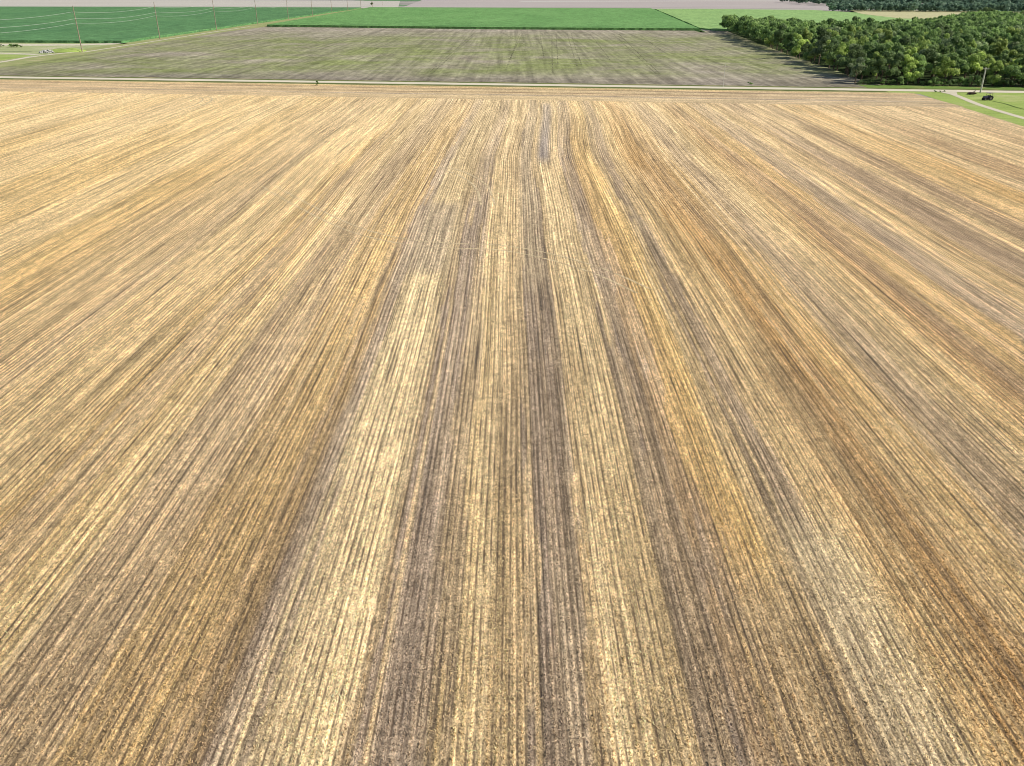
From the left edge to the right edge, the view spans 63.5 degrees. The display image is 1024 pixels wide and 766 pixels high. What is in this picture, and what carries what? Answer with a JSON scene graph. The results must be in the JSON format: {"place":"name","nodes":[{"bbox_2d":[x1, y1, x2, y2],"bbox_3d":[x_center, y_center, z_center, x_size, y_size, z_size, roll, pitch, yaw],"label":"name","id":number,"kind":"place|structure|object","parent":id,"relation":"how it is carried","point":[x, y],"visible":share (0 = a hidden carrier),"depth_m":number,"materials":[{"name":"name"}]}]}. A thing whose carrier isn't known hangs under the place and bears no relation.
{"place":"outdoors","nodes":[
{"label":"outdoors","id":0,"kind":"place"},
{"bbox_2d":[0,54,30,59],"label":"lawn","id":1,"kind":"structure","parent":0,"point":[4,57],"depth_m":415.87,"materials":[{"name":"green plant"}]},
{"bbox_2d":[0,52,73,62],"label":"lane","id":2,"kind":"structure","parent":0,"point":[32,56],"depth_m":409.80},
{"bbox_2d":[0,43,113,60],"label":"rough grass","id":3,"kind":"structure","parent":0,"point":[22,49],"depth_m":476.88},
{"bbox_2d":[1,43,126,45],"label":"lane","id":4,"kind":"structure","parent":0,"point":[62,44],"depth_m":501.18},
{"bbox_2d":[52,48,85,52],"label":"grass bank","id":5,"kind":"structure","parent":0,"point":[61,50],"depth_m":443.40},
{"bbox_2d":[86,27,244,51],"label":"field path","id":6,"kind":"structure","parent":0,"point":[159,40],"depth_m":532.61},
{"bbox_2d":[0,8,361,67],"bbox_3d":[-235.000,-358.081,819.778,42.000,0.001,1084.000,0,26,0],"label":"grass strip","id":7,"kind":"object","parent":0,"point":[38,58],"depth_m":501.18,"materials":[{"name":"plant"}]},
{"bbox_2d":[72,6,82,51],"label":"utility pole","id":8,"kind":"object","parent":7,"relation":"on","point":[78,31],"visible":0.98,"depth_m":440.32,"materials":[{"name":"wood"}]},
{"bbox_2d":[3,0,279,19],"bbox_3d":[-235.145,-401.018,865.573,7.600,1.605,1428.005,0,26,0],"label":"power line","id":9,"kind":"object","parent":8,"relation":"attached to","point":[121,11],"visible":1,"depth_m":468.29,"materials":[{"name":"metal"}]},
{"bbox_2d":[0,0,399,7],"bbox_3d":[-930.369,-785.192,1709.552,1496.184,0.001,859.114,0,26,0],"label":"bare field","id":10,"kind":"structure","parent":0,"point":[123,3],"depth_m":1676.44,"materials":[{"name":"soil"}]},
{"bbox_2d":[124,6,779,8],"bbox_3d":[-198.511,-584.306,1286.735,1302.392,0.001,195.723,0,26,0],"label":"hedge line","id":11,"kind":"object","parent":10,"relation":"on","point":[550,7],"visible":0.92,"depth_m":1284.32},
{"bbox_2d":[0,78,886,91],"bbox_3d":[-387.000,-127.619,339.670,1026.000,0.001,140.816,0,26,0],"label":"grass ditch","id":12,"kind":"object","parent":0,"point":[450,85],"depth_m":294.55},
{"bbox_2d":[0,80,961,106],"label":"headland","id":13,"kind":"structure","parent":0,"point":[679,96],"depth_m":275.24,"materials":[{"name":"soil"}]},
{"bbox_2d":[0,75,998,92],"bbox_3d":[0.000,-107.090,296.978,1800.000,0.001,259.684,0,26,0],"label":"verge","id":14,"kind":"structure","parent":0,"point":[445,84],"depth_m":294.85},
{"bbox_2d":[0,27,1009,87],"bbox_3d":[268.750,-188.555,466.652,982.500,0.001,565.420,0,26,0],"label":"fallow field","id":15,"kind":"structure","parent":0,"point":[484,55],"depth_m":399.00,"materials":[{"name":"plant"}]},
{"bbox_2d":[774,23,789,51],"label":"tree","id":16,"kind":"object","parent":15,"relation":"on","point":[779,33],"visible":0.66,"depth_m":438.44,"materials":[{"name":"green plant"}]},
{"bbox_2d":[803,39,817,62],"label":"tree","id":17,"kind":"object","parent":15,"relation":"on","point":[805,55],"visible":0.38,"depth_m":380.62,"materials":[{"name":"green plant"}]},
{"bbox_2d":[807,41,820,63],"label":"tree","id":18,"kind":"object","parent":15,"relation":"on","point":[812,47],"visible":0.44,"depth_m":375.02,"materials":[{"name":"green plant"}]},
{"bbox_2d":[808,34,830,64],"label":"tree","id":19,"kind":"object","parent":15,"relation":"on","point":[820,45],"visible":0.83,"depth_m":366.86,"materials":[{"name":"green plant"}]},
{"bbox_2d":[836,53,857,75],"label":"tree","id":20,"kind":"object","parent":15,"relation":"on","point":[841,61],"visible":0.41,"depth_m":323.27,"materials":[{"name":"green plant"}]},
{"bbox_2d":[847,57,865,82],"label":"tree","id":21,"kind":"object","parent":15,"relation":"on","point":[859,67],"visible":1,"depth_m":298.19,"materials":[{"name":"green plant"}]},
{"bbox_2d":[847,44,869,77],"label":"tree","id":22,"kind":"object","parent":15,"relation":"on","point":[856,49],"visible":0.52,"depth_m":314.29,"materials":[{"name":"green plant"}]},
{"bbox_2d":[892,76,903,84],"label":"shrub","id":23,"kind":"object","parent":15,"relation":"on","point":[900,79],"visible":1,"depth_m":294.38,"materials":[{"name":"green plant"}]},
{"bbox_2d":[18,0,999,106],"bbox_3d":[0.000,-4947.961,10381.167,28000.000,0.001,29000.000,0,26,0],"label":"ground","id":24,"kind":"structure","parent":0,"point":[403,3],"depth_m":1779.16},
{"bbox_2d":[0,7,360,42],"bbox_3d":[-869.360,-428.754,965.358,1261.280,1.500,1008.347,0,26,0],"label":"standing crop","id":25,"kind":"object","parent":24,"relation":"on","point":[95,27],"visible":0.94,"depth_m":811.00,"materials":[{"name":"plant"}]},
{"bbox_2d":[267,7,698,30],"bbox_3d":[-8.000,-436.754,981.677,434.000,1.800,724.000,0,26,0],"label":"standing crop","id":26,"kind":"object","parent":24,"relation":"on","point":[518,18],"visible":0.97,"depth_m":827.00,"materials":[{"name":"plant"}]},
{"bbox_2d":[655,9,911,31],"bbox_3d":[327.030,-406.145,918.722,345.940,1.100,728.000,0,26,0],"label":"standing crop","id":27,"kind":"object","parent":24,"relation":"on","point":[706,19],"visible":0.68,"depth_m":960.90,"materials":[{"name":"plant"}]},
{"bbox_2d":[0,91,1023,765],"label":"stubble field","id":28,"kind":"structure","parent":0,"point":[158,197],"depth_m":67.95,"materials":[{"name":"plant"}]},
{"bbox_2d":[261,186,637,292],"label":"wheel track","id":29,"kind":"structure","parent":28,"relation":"on","point":[446,247],"depth_m":112.05,"materials":[{"name":"soil"}]},
{"bbox_2d":[436,169,481,204],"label":"wheel track","id":30,"kind":"structure","parent":28,"relation":"on","point":[478,193],"depth_m":146.14,"materials":[{"name":"soil"}]},
{"bbox_2d":[274,185,650,288],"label":"wheel track","id":31,"kind":"structure","parent":28,"relation":"on","point":[456,243],"depth_m":113.79,"materials":[{"name":"soil"}]},
{"bbox_2d":[441,167,494,203],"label":"wheel track","id":32,"kind":"structure","parent":28,"relation":"on","point":[490,191],"depth_m":148.36,"materials":[{"name":"soil"}]},
{"bbox_2d":[0,76,1023,92],"bbox_3d":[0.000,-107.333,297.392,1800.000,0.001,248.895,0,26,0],"label":"road","id":33,"kind":"structure","parent":0,"point":[854,89],"depth_m":297.47,"materials":[{"name":"asphalt"}]},
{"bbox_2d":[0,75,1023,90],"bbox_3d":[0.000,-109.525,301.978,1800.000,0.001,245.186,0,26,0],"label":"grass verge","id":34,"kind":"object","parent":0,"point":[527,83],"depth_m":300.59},
{"bbox_2d":[520,1,581,1],"bbox_3d":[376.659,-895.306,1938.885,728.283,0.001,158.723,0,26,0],"label":"distant field","id":35,"kind":"structure","parent":0,"point":[550,1],"depth_m":1891.58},
{"bbox_2d":[405,0,853,10],"bbox_3d":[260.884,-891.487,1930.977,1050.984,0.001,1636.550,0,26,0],"label":"bare field","id":36,"kind":"structure","parent":0,"point":[715,4],"depth_m":1585.82,"materials":[{"name":"soil"}]},
{"bbox_2d":[779,0,1023,3],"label":"distant treeline","id":37,"kind":"object","parent":36,"relation":"on","point":[895,1],"visible":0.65,"depth_m":1446.74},
{"bbox_2d":[728,31,1022,86],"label":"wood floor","id":38,"kind":"structure","parent":0,"point":[927,75],"depth_m":323.80,"materials":[{"name":"plant"}]},
{"bbox_2d":[767,21,778,47],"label":"tree","id":39,"kind":"object","parent":38,"relation":"on","point":[773,25],"visible":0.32,"depth_m":472.10,"materials":[{"name":"green plant"}]},
{"bbox_2d":[782,32,794,44],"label":"tree","id":40,"kind":"object","parent":38,"relation":"on","point":[788,39],"visible":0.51,"depth_m":423.68,"materials":[{"name":"green plant"}]},
{"bbox_2d":[785,36,798,49],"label":"tree","id":41,"kind":"object","parent":38,"relation":"on","point":[790,43],"visible":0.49,"depth_m":417.65,"materials":[{"name":"green plant"}]},
{"bbox_2d":[790,37,799,57],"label":"tree","id":42,"kind":"object","parent":38,"relation":"on","point":[791,47],"visible":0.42,"depth_m":405.32,"materials":[{"name":"green plant"}]},
{"bbox_2d":[789,26,809,41],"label":"tree","id":43,"kind":"object","parent":38,"relation":"on","point":[798,29],"visible":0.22,"depth_m":443.41,"materials":[{"name":"green plant"}]},
{"bbox_2d":[791,32,809,58],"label":"tree","id":44,"kind":"object","parent":38,"relation":"on","point":[801,42],"visible":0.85,"depth_m":398.17,"materials":[{"name":"green plant"}]},
{"bbox_2d":[800,41,811,61],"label":"tree","id":45,"kind":"object","parent":38,"relation":"on","point":[805,48],"visible":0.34,"depth_m":385.07,"materials":[{"name":"green plant"}]},
{"bbox_2d":[801,28,812,40],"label":"tree","id":46,"kind":"object","parent":38,"relation":"on","point":[806,34],"visible":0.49,"depth_m":418.88,"materials":[{"name":"green plant"}]},
{"bbox_2d":[810,27,831,42],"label":"tree","id":47,"kind":"object","parent":38,"relation":"on","point":[821,33],"visible":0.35,"depth_m":413.56,"materials":[{"name":"green plant"}]},
{"bbox_2d":[823,40,834,67],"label":"tree","id":48,"kind":"object","parent":38,"relation":"on","point":[830,62],"visible":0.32,"depth_m":353.40,"materials":[{"name":"green plant"}]},
{"bbox_2d":[826,39,839,68],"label":"tree","id":49,"kind":"object","parent":38,"relation":"on","point":[832,45],"visible":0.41,"depth_m":347.30,"materials":[{"name":"green plant"}]},
{"bbox_2d":[831,24,855,38],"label":"tree","id":50,"kind":"object","parent":38,"relation":"on","point":[850,27],"visible":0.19,"depth_m":413.66,"materials":[{"name":"green plant"}]},
{"bbox_2d":[833,38,855,72],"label":"tree","id":51,"kind":"object","parent":38,"relation":"on","point":[842,49],"visible":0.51,"depth_m":332.58,"materials":[{"name":"green plant"}]},
{"bbox_2d":[840,29,853,36],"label":"tree","id":52,"kind":"object","parent":38,"relation":"on","point":[845,32],"visible":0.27,"depth_m":403.75,"materials":[{"name":"green plant"}]},
{"bbox_2d":[836,44,862,73],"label":"tree","id":53,"kind":"object","parent":38,"relation":"on","point":[838,56],"visible":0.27,"depth_m":329.38,"materials":[{"name":"green plant"}]},
{"bbox_2d":[845,35,869,56],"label":"tree","id":54,"kind":"object","parent":38,"relation":"on","point":[864,39],"visible":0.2,"depth_m":344.21,"materials":[{"name":"green plant"}]},
{"bbox_2d":[851,57,869,79],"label":"tree","id":55,"kind":"object","parent":38,"relation":"on","point":[865,71],"visible":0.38,"depth_m":305.03,"materials":[{"name":"green plant"}]},
{"bbox_2d":[856,26,879,34],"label":"tree","id":56,"kind":"object","parent":38,"relation":"on","point":[869,29],"visible":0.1,"depth_m":430.10,"materials":[{"name":"green plant"}]},
{"bbox_2d":[862,41,877,56],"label":"tree","id":57,"kind":"object","parent":38,"relation":"on","point":[866,47],"visible":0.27,"depth_m":320.84,"materials":[{"name":"green plant"}]},
{"bbox_2d":[719,10,1023,40],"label":"wood","id":58,"kind":"object","parent":38,"relation":"on","point":[999,23],"visible":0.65,"depth_m":529.03,"materials":[{"name":"green plant"}]},
{"bbox_2d":[864,34,878,43],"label":"tree","id":59,"kind":"object","parent":38,"relation":"on","point":[874,38],"visible":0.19,"depth_m":355.95,"materials":[{"name":"green plant"}]},
{"bbox_2d":[866,47,879,76],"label":"tree","id":60,"kind":"object","parent":38,"relation":"on","point":[870,54],"visible":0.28,"depth_m":318.73,"materials":[{"name":"green plant"}]},
{"bbox_2d":[871,51,888,78],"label":"tree","id":61,"kind":"object","parent":38,"relation":"on","point":[876,53],"visible":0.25,"depth_m":311.91,"materials":[{"name":"green plant"}]},
{"bbox_2d":[866,58,896,81],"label":"tree","id":62,"kind":"object","parent":38,"relation":"on","point":[874,69],"visible":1,"depth_m":295.80,"materials":[{"name":"green plant"}]},
{"bbox_2d":[872,28,892,39],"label":"tree","id":63,"kind":"object","parent":38,"relation":"on","point":[879,30],"visible":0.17,"depth_m":402.60,"materials":[{"name":"green plant"}]},
{"bbox_2d":[879,30,892,43],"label":"tree","id":64,"kind":"object","parent":38,"relation":"on","point":[888,35],"visible":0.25,"depth_m":367.02,"materials":[{"name":"green plant"}]},
{"bbox_2d":[874,42,904,76],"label":"tree","id":65,"kind":"object","parent":38,"relation":"on","point":[899,47],"visible":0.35,"depth_m":315.88,"materials":[{"name":"green plant"}]},
{"bbox_2d":[879,51,904,81],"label":"tree","id":66,"kind":"object","parent":38,"relation":"on","point":[891,61],"visible":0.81,"depth_m":301.21,"materials":[{"name":"green plant"}]},
{"bbox_2d":[891,34,901,66],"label":"tree","id":67,"kind":"object","parent":38,"relation":"on","point":[896,38],"visible":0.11,"depth_m":348.57,"materials":[{"name":"green plant"}]},
{"bbox_2d":[892,35,917,75],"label":"tree","id":68,"kind":"object","parent":38,"relation":"on","point":[904,41],"visible":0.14,"depth_m":319.80,"materials":[{"name":"green plant"}]},
{"bbox_2d":[901,47,918,67],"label":"tree","id":69,"kind":"object","parent":38,"relation":"on","point":[911,52],"visible":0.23,"depth_m":303.50,"materials":[{"name":"green plant"}]},
{"bbox_2d":[899,54,921,82],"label":"tree","id":70,"kind":"object","parent":38,"relation":"on","point":[908,74],"visible":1,"depth_m":294.90,"materials":[{"name":"green plant"}]},
{"bbox_2d":[901,34,920,67],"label":"tree","id":71,"kind":"object","parent":38,"relation":"on","point":[913,39],"visible":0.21,"depth_m":349.17,"materials":[{"name":"green plant"}]},
{"bbox_2d":[908,30,919,36],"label":"tree","id":72,"kind":"object","parent":38,"relation":"on","point":[915,33],"visible":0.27,"depth_m":401.89,"materials":[{"name":"green plant"}]},
{"bbox_2d":[910,53,932,82],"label":"tree","id":73,"kind":"object","parent":38,"relation":"on","point":[922,65],"visible":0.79,"depth_m":298.01,"materials":[{"name":"green plant"}]},
{"bbox_2d":[912,39,936,52],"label":"tree","id":74,"kind":"object","parent":38,"relation":"on","point":[923,43],"visible":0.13,"depth_m":326.87,"materials":[{"name":"green plant"}]},
{"bbox_2d":[916,29,937,40],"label":"tree","id":75,"kind":"object","parent":38,"relation":"on","point":[928,36],"visible":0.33,"depth_m":395.42,"materials":[{"name":"green plant"}]},
{"bbox_2d":[919,48,940,77],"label":"tree","id":76,"kind":"object","parent":38,"relation":"on","point":[933,54],"visible":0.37,"depth_m":301.35,"materials":[{"name":"green plant"}]},
{"bbox_2d":[928,43,949,75],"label":"tree","id":77,"kind":"object","parent":38,"relation":"on","point":[945,50],"visible":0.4,"depth_m":321.78,"materials":[{"name":"green plant"}]},
{"bbox_2d":[934,22,954,32],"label":"tree","id":78,"kind":"object","parent":38,"relation":"on","point":[941,26],"visible":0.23,"depth_m":433.44,"materials":[{"name":"green plant"}]},
{"bbox_2d":[931,56,959,84],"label":"tree","id":79,"kind":"object","parent":38,"relation":"on","point":[941,70],"visible":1,"depth_m":291.53,"materials":[{"name":"green plant"}]},
{"bbox_2d":[938,37,954,46],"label":"tree","id":80,"kind":"object","parent":38,"relation":"on","point":[946,42],"visible":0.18,"depth_m":342.27,"materials":[{"name":"green plant"}]},
{"bbox_2d":[937,36,964,60],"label":"tree","id":81,"kind":"object","parent":38,"relation":"on","point":[957,40],"visible":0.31,"depth_m":322.61,"materials":[{"name":"green plant"}]},
{"bbox_2d":[937,52,969,78],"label":"tree","id":82,"kind":"object","parent":38,"relation":"on","point":[955,57],"visible":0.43,"depth_m":296.36,"materials":[{"name":"green plant"}]},
{"bbox_2d":[948,48,968,79],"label":"tree","id":83,"kind":"object","parent":38,"relation":"on","point":[963,53],"visible":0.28,"depth_m":304.10,"materials":[{"name":"green plant"}]},
{"bbox_2d":[952,29,976,39],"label":"tree","id":84,"kind":"object","parent":38,"relation":"on","point":[958,34],"visible":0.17,"depth_m":409.03,"materials":[{"name":"green plant"}]},
{"bbox_2d":[966,39,976,47],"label":"tree","id":85,"kind":"object","parent":38,"relation":"on","point":[973,44],"visible":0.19,"depth_m":359.95,"materials":[{"name":"green plant"}]},
{"bbox_2d":[955,32,988,73],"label":"tree","id":86,"kind":"object","parent":38,"relation":"on","point":[969,37],"visible":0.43,"depth_m":329.84,"materials":[{"name":"green plant"}]},
{"bbox_2d":[969,31,981,49],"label":"tree","id":87,"kind":"object","parent":38,"relation":"on","point":[975,35],"visible":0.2,"depth_m":377.34,"materials":[{"name":"green plant"}]},
{"bbox_2d":[963,59,989,79],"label":"tree","id":88,"kind":"object","parent":38,"relation":"on","point":[973,72],"visible":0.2,"depth_m":306.48,"materials":[{"name":"green plant"}]},
{"bbox_2d":[967,51,991,82],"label":"tree","id":89,"kind":"object","parent":38,"relation":"on","point":[975,61],"visible":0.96,"depth_m":297.49,"materials":[{"name":"green plant"}]},
{"bbox_2d":[985,58,1003,85],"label":"tree","id":90,"kind":"object","parent":38,"relation":"on","point":[992,78],"visible":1,"depth_m":289.50,"materials":[{"name":"green plant"}]},
{"bbox_2d":[987,33,1001,44],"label":"tree","id":91,"kind":"object","parent":38,"relation":"on","point":[991,40],"visible":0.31,"depth_m":389.80,"materials":[{"name":"green plant"}]},
{"bbox_2d":[982,50,1011,75],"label":"tree","id":92,"kind":"object","parent":38,"relation":"on","point":[1003,57],"visible":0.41,"depth_m":300.17,"materials":[{"name":"green plant"}]},
{"bbox_2d":[989,39,1009,74],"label":"tree","id":93,"kind":"object","parent":38,"relation":"on","point":[999,48],"visible":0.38,"depth_m":307.95,"materials":[{"name":"green plant"}]},
{"bbox_2d":[996,26,1021,41],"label":"tree","id":94,"kind":"object","parent":38,"relation":"on","point":[1012,31],"visible":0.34,"depth_m":398.62,"materials":[{"name":"green plant"}]},
{"bbox_2d":[998,57,1023,85],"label":"tree","id":95,"kind":"object","parent":38,"relation":"on","point":[1013,71],"visible":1,"depth_m":288.27,"materials":[{"name":"green plant"}]},
{"bbox_2d":[1007,41,1019,50],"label":"tree","id":96,"kind":"object","parent":38,"relation":"on","point":[1011,45],"visible":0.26,"depth_m":343.91,"materials":[{"name":"green plant"}]},
{"bbox_2d":[1009,32,1023,57],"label":"tree","id":97,"kind":"object","parent":38,"relation":"on","point":[1019,37],"visible":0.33,"depth_m":332.51,"materials":[{"name":"green plant"}]},
{"bbox_2d":[1009,49,1023,78],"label":"tree","id":98,"kind":"object","parent":38,"relation":"on","point":[1013,52],"visible":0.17,"depth_m":309.09,"materials":[{"name":"green plant"}]},
{"bbox_2d":[1009,47,1023,66],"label":"tree","id":99,"kind":"object","parent":38,"relation":"on","point":[1021,50],"visible":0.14,"depth_m":317.83,"materials":[{"name":"green plant"}]},
{"bbox_2d":[852,10,1020,18],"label":"ripe field","id":100,"kind":"structure","parent":0,"point":[907,14],"depth_m":1029.12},
{"bbox_2d":[826,0,1023,11],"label":"distant treeline","id":101,"kind":"object","parent":100,"relation":"on","point":[964,5],"visible":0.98,"depth_m":1102.31,"materials":[{"name":"plant"}]},
{"bbox_2d":[860,85,1023,89],"bbox_3d":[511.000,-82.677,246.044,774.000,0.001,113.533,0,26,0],"label":"mown verge","id":102,"kind":"structure","parent":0,"point":[948,87],"depth_m":288.73,"materials":[{"name":"green plant"}]},
{"bbox_2d":[928,76,939,85],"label":"shrub","id":103,"kind":"object","parent":102,"relation":"on","point":[932,80],"visible":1,"depth_m":292.37,"materials":[{"name":"green plant"}]},
{"bbox_2d":[962,75,980,85],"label":"shrub","id":104,"kind":"object","parent":102,"relation":"on","point":[971,79],"visible":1,"depth_m":290.52,"materials":[{"name":"green plant"}]},
{"bbox_2d":[997,79,1013,86],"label":"shrub","id":105,"kind":"object","parent":102,"relation":"on","point":[1003,82],"visible":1,"depth_m":289.29,"materials":[{"name":"green plant"}]},
{"bbox_2d":[887,91,1023,126],"bbox_3d":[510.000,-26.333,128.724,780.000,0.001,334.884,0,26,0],"label":"lawn","id":106,"kind":"structure","parent":0,"point":[1015,99],"depth_m":253.91,"materials":[{"name":"green plant"}]},
{"bbox_2d":[982,93,993,100],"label":"tractor","id":107,"kind":"object","parent":106,"relation":"on","point":[988,97],"visible":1,"depth_m":255.99,"materials":[{"name":"black paint"}]},
{"bbox_2d":[933,90,1023,118],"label":"driveway","id":108,"kind":"structure","parent":0,"point":[953,93],"depth_m":251.35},
{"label":"utility pole","id":109,"kind":"object","parent":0,"visible":0},
{"bbox_2d":[0,0,326,27],"bbox_3d":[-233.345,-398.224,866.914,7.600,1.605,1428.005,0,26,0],"label":"power line","id":110,"kind":"object","parent":109,"relation":"attached to","point":[121,17],"visible":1,"depth_m":472.30,"materials":[{"name":"metal"}]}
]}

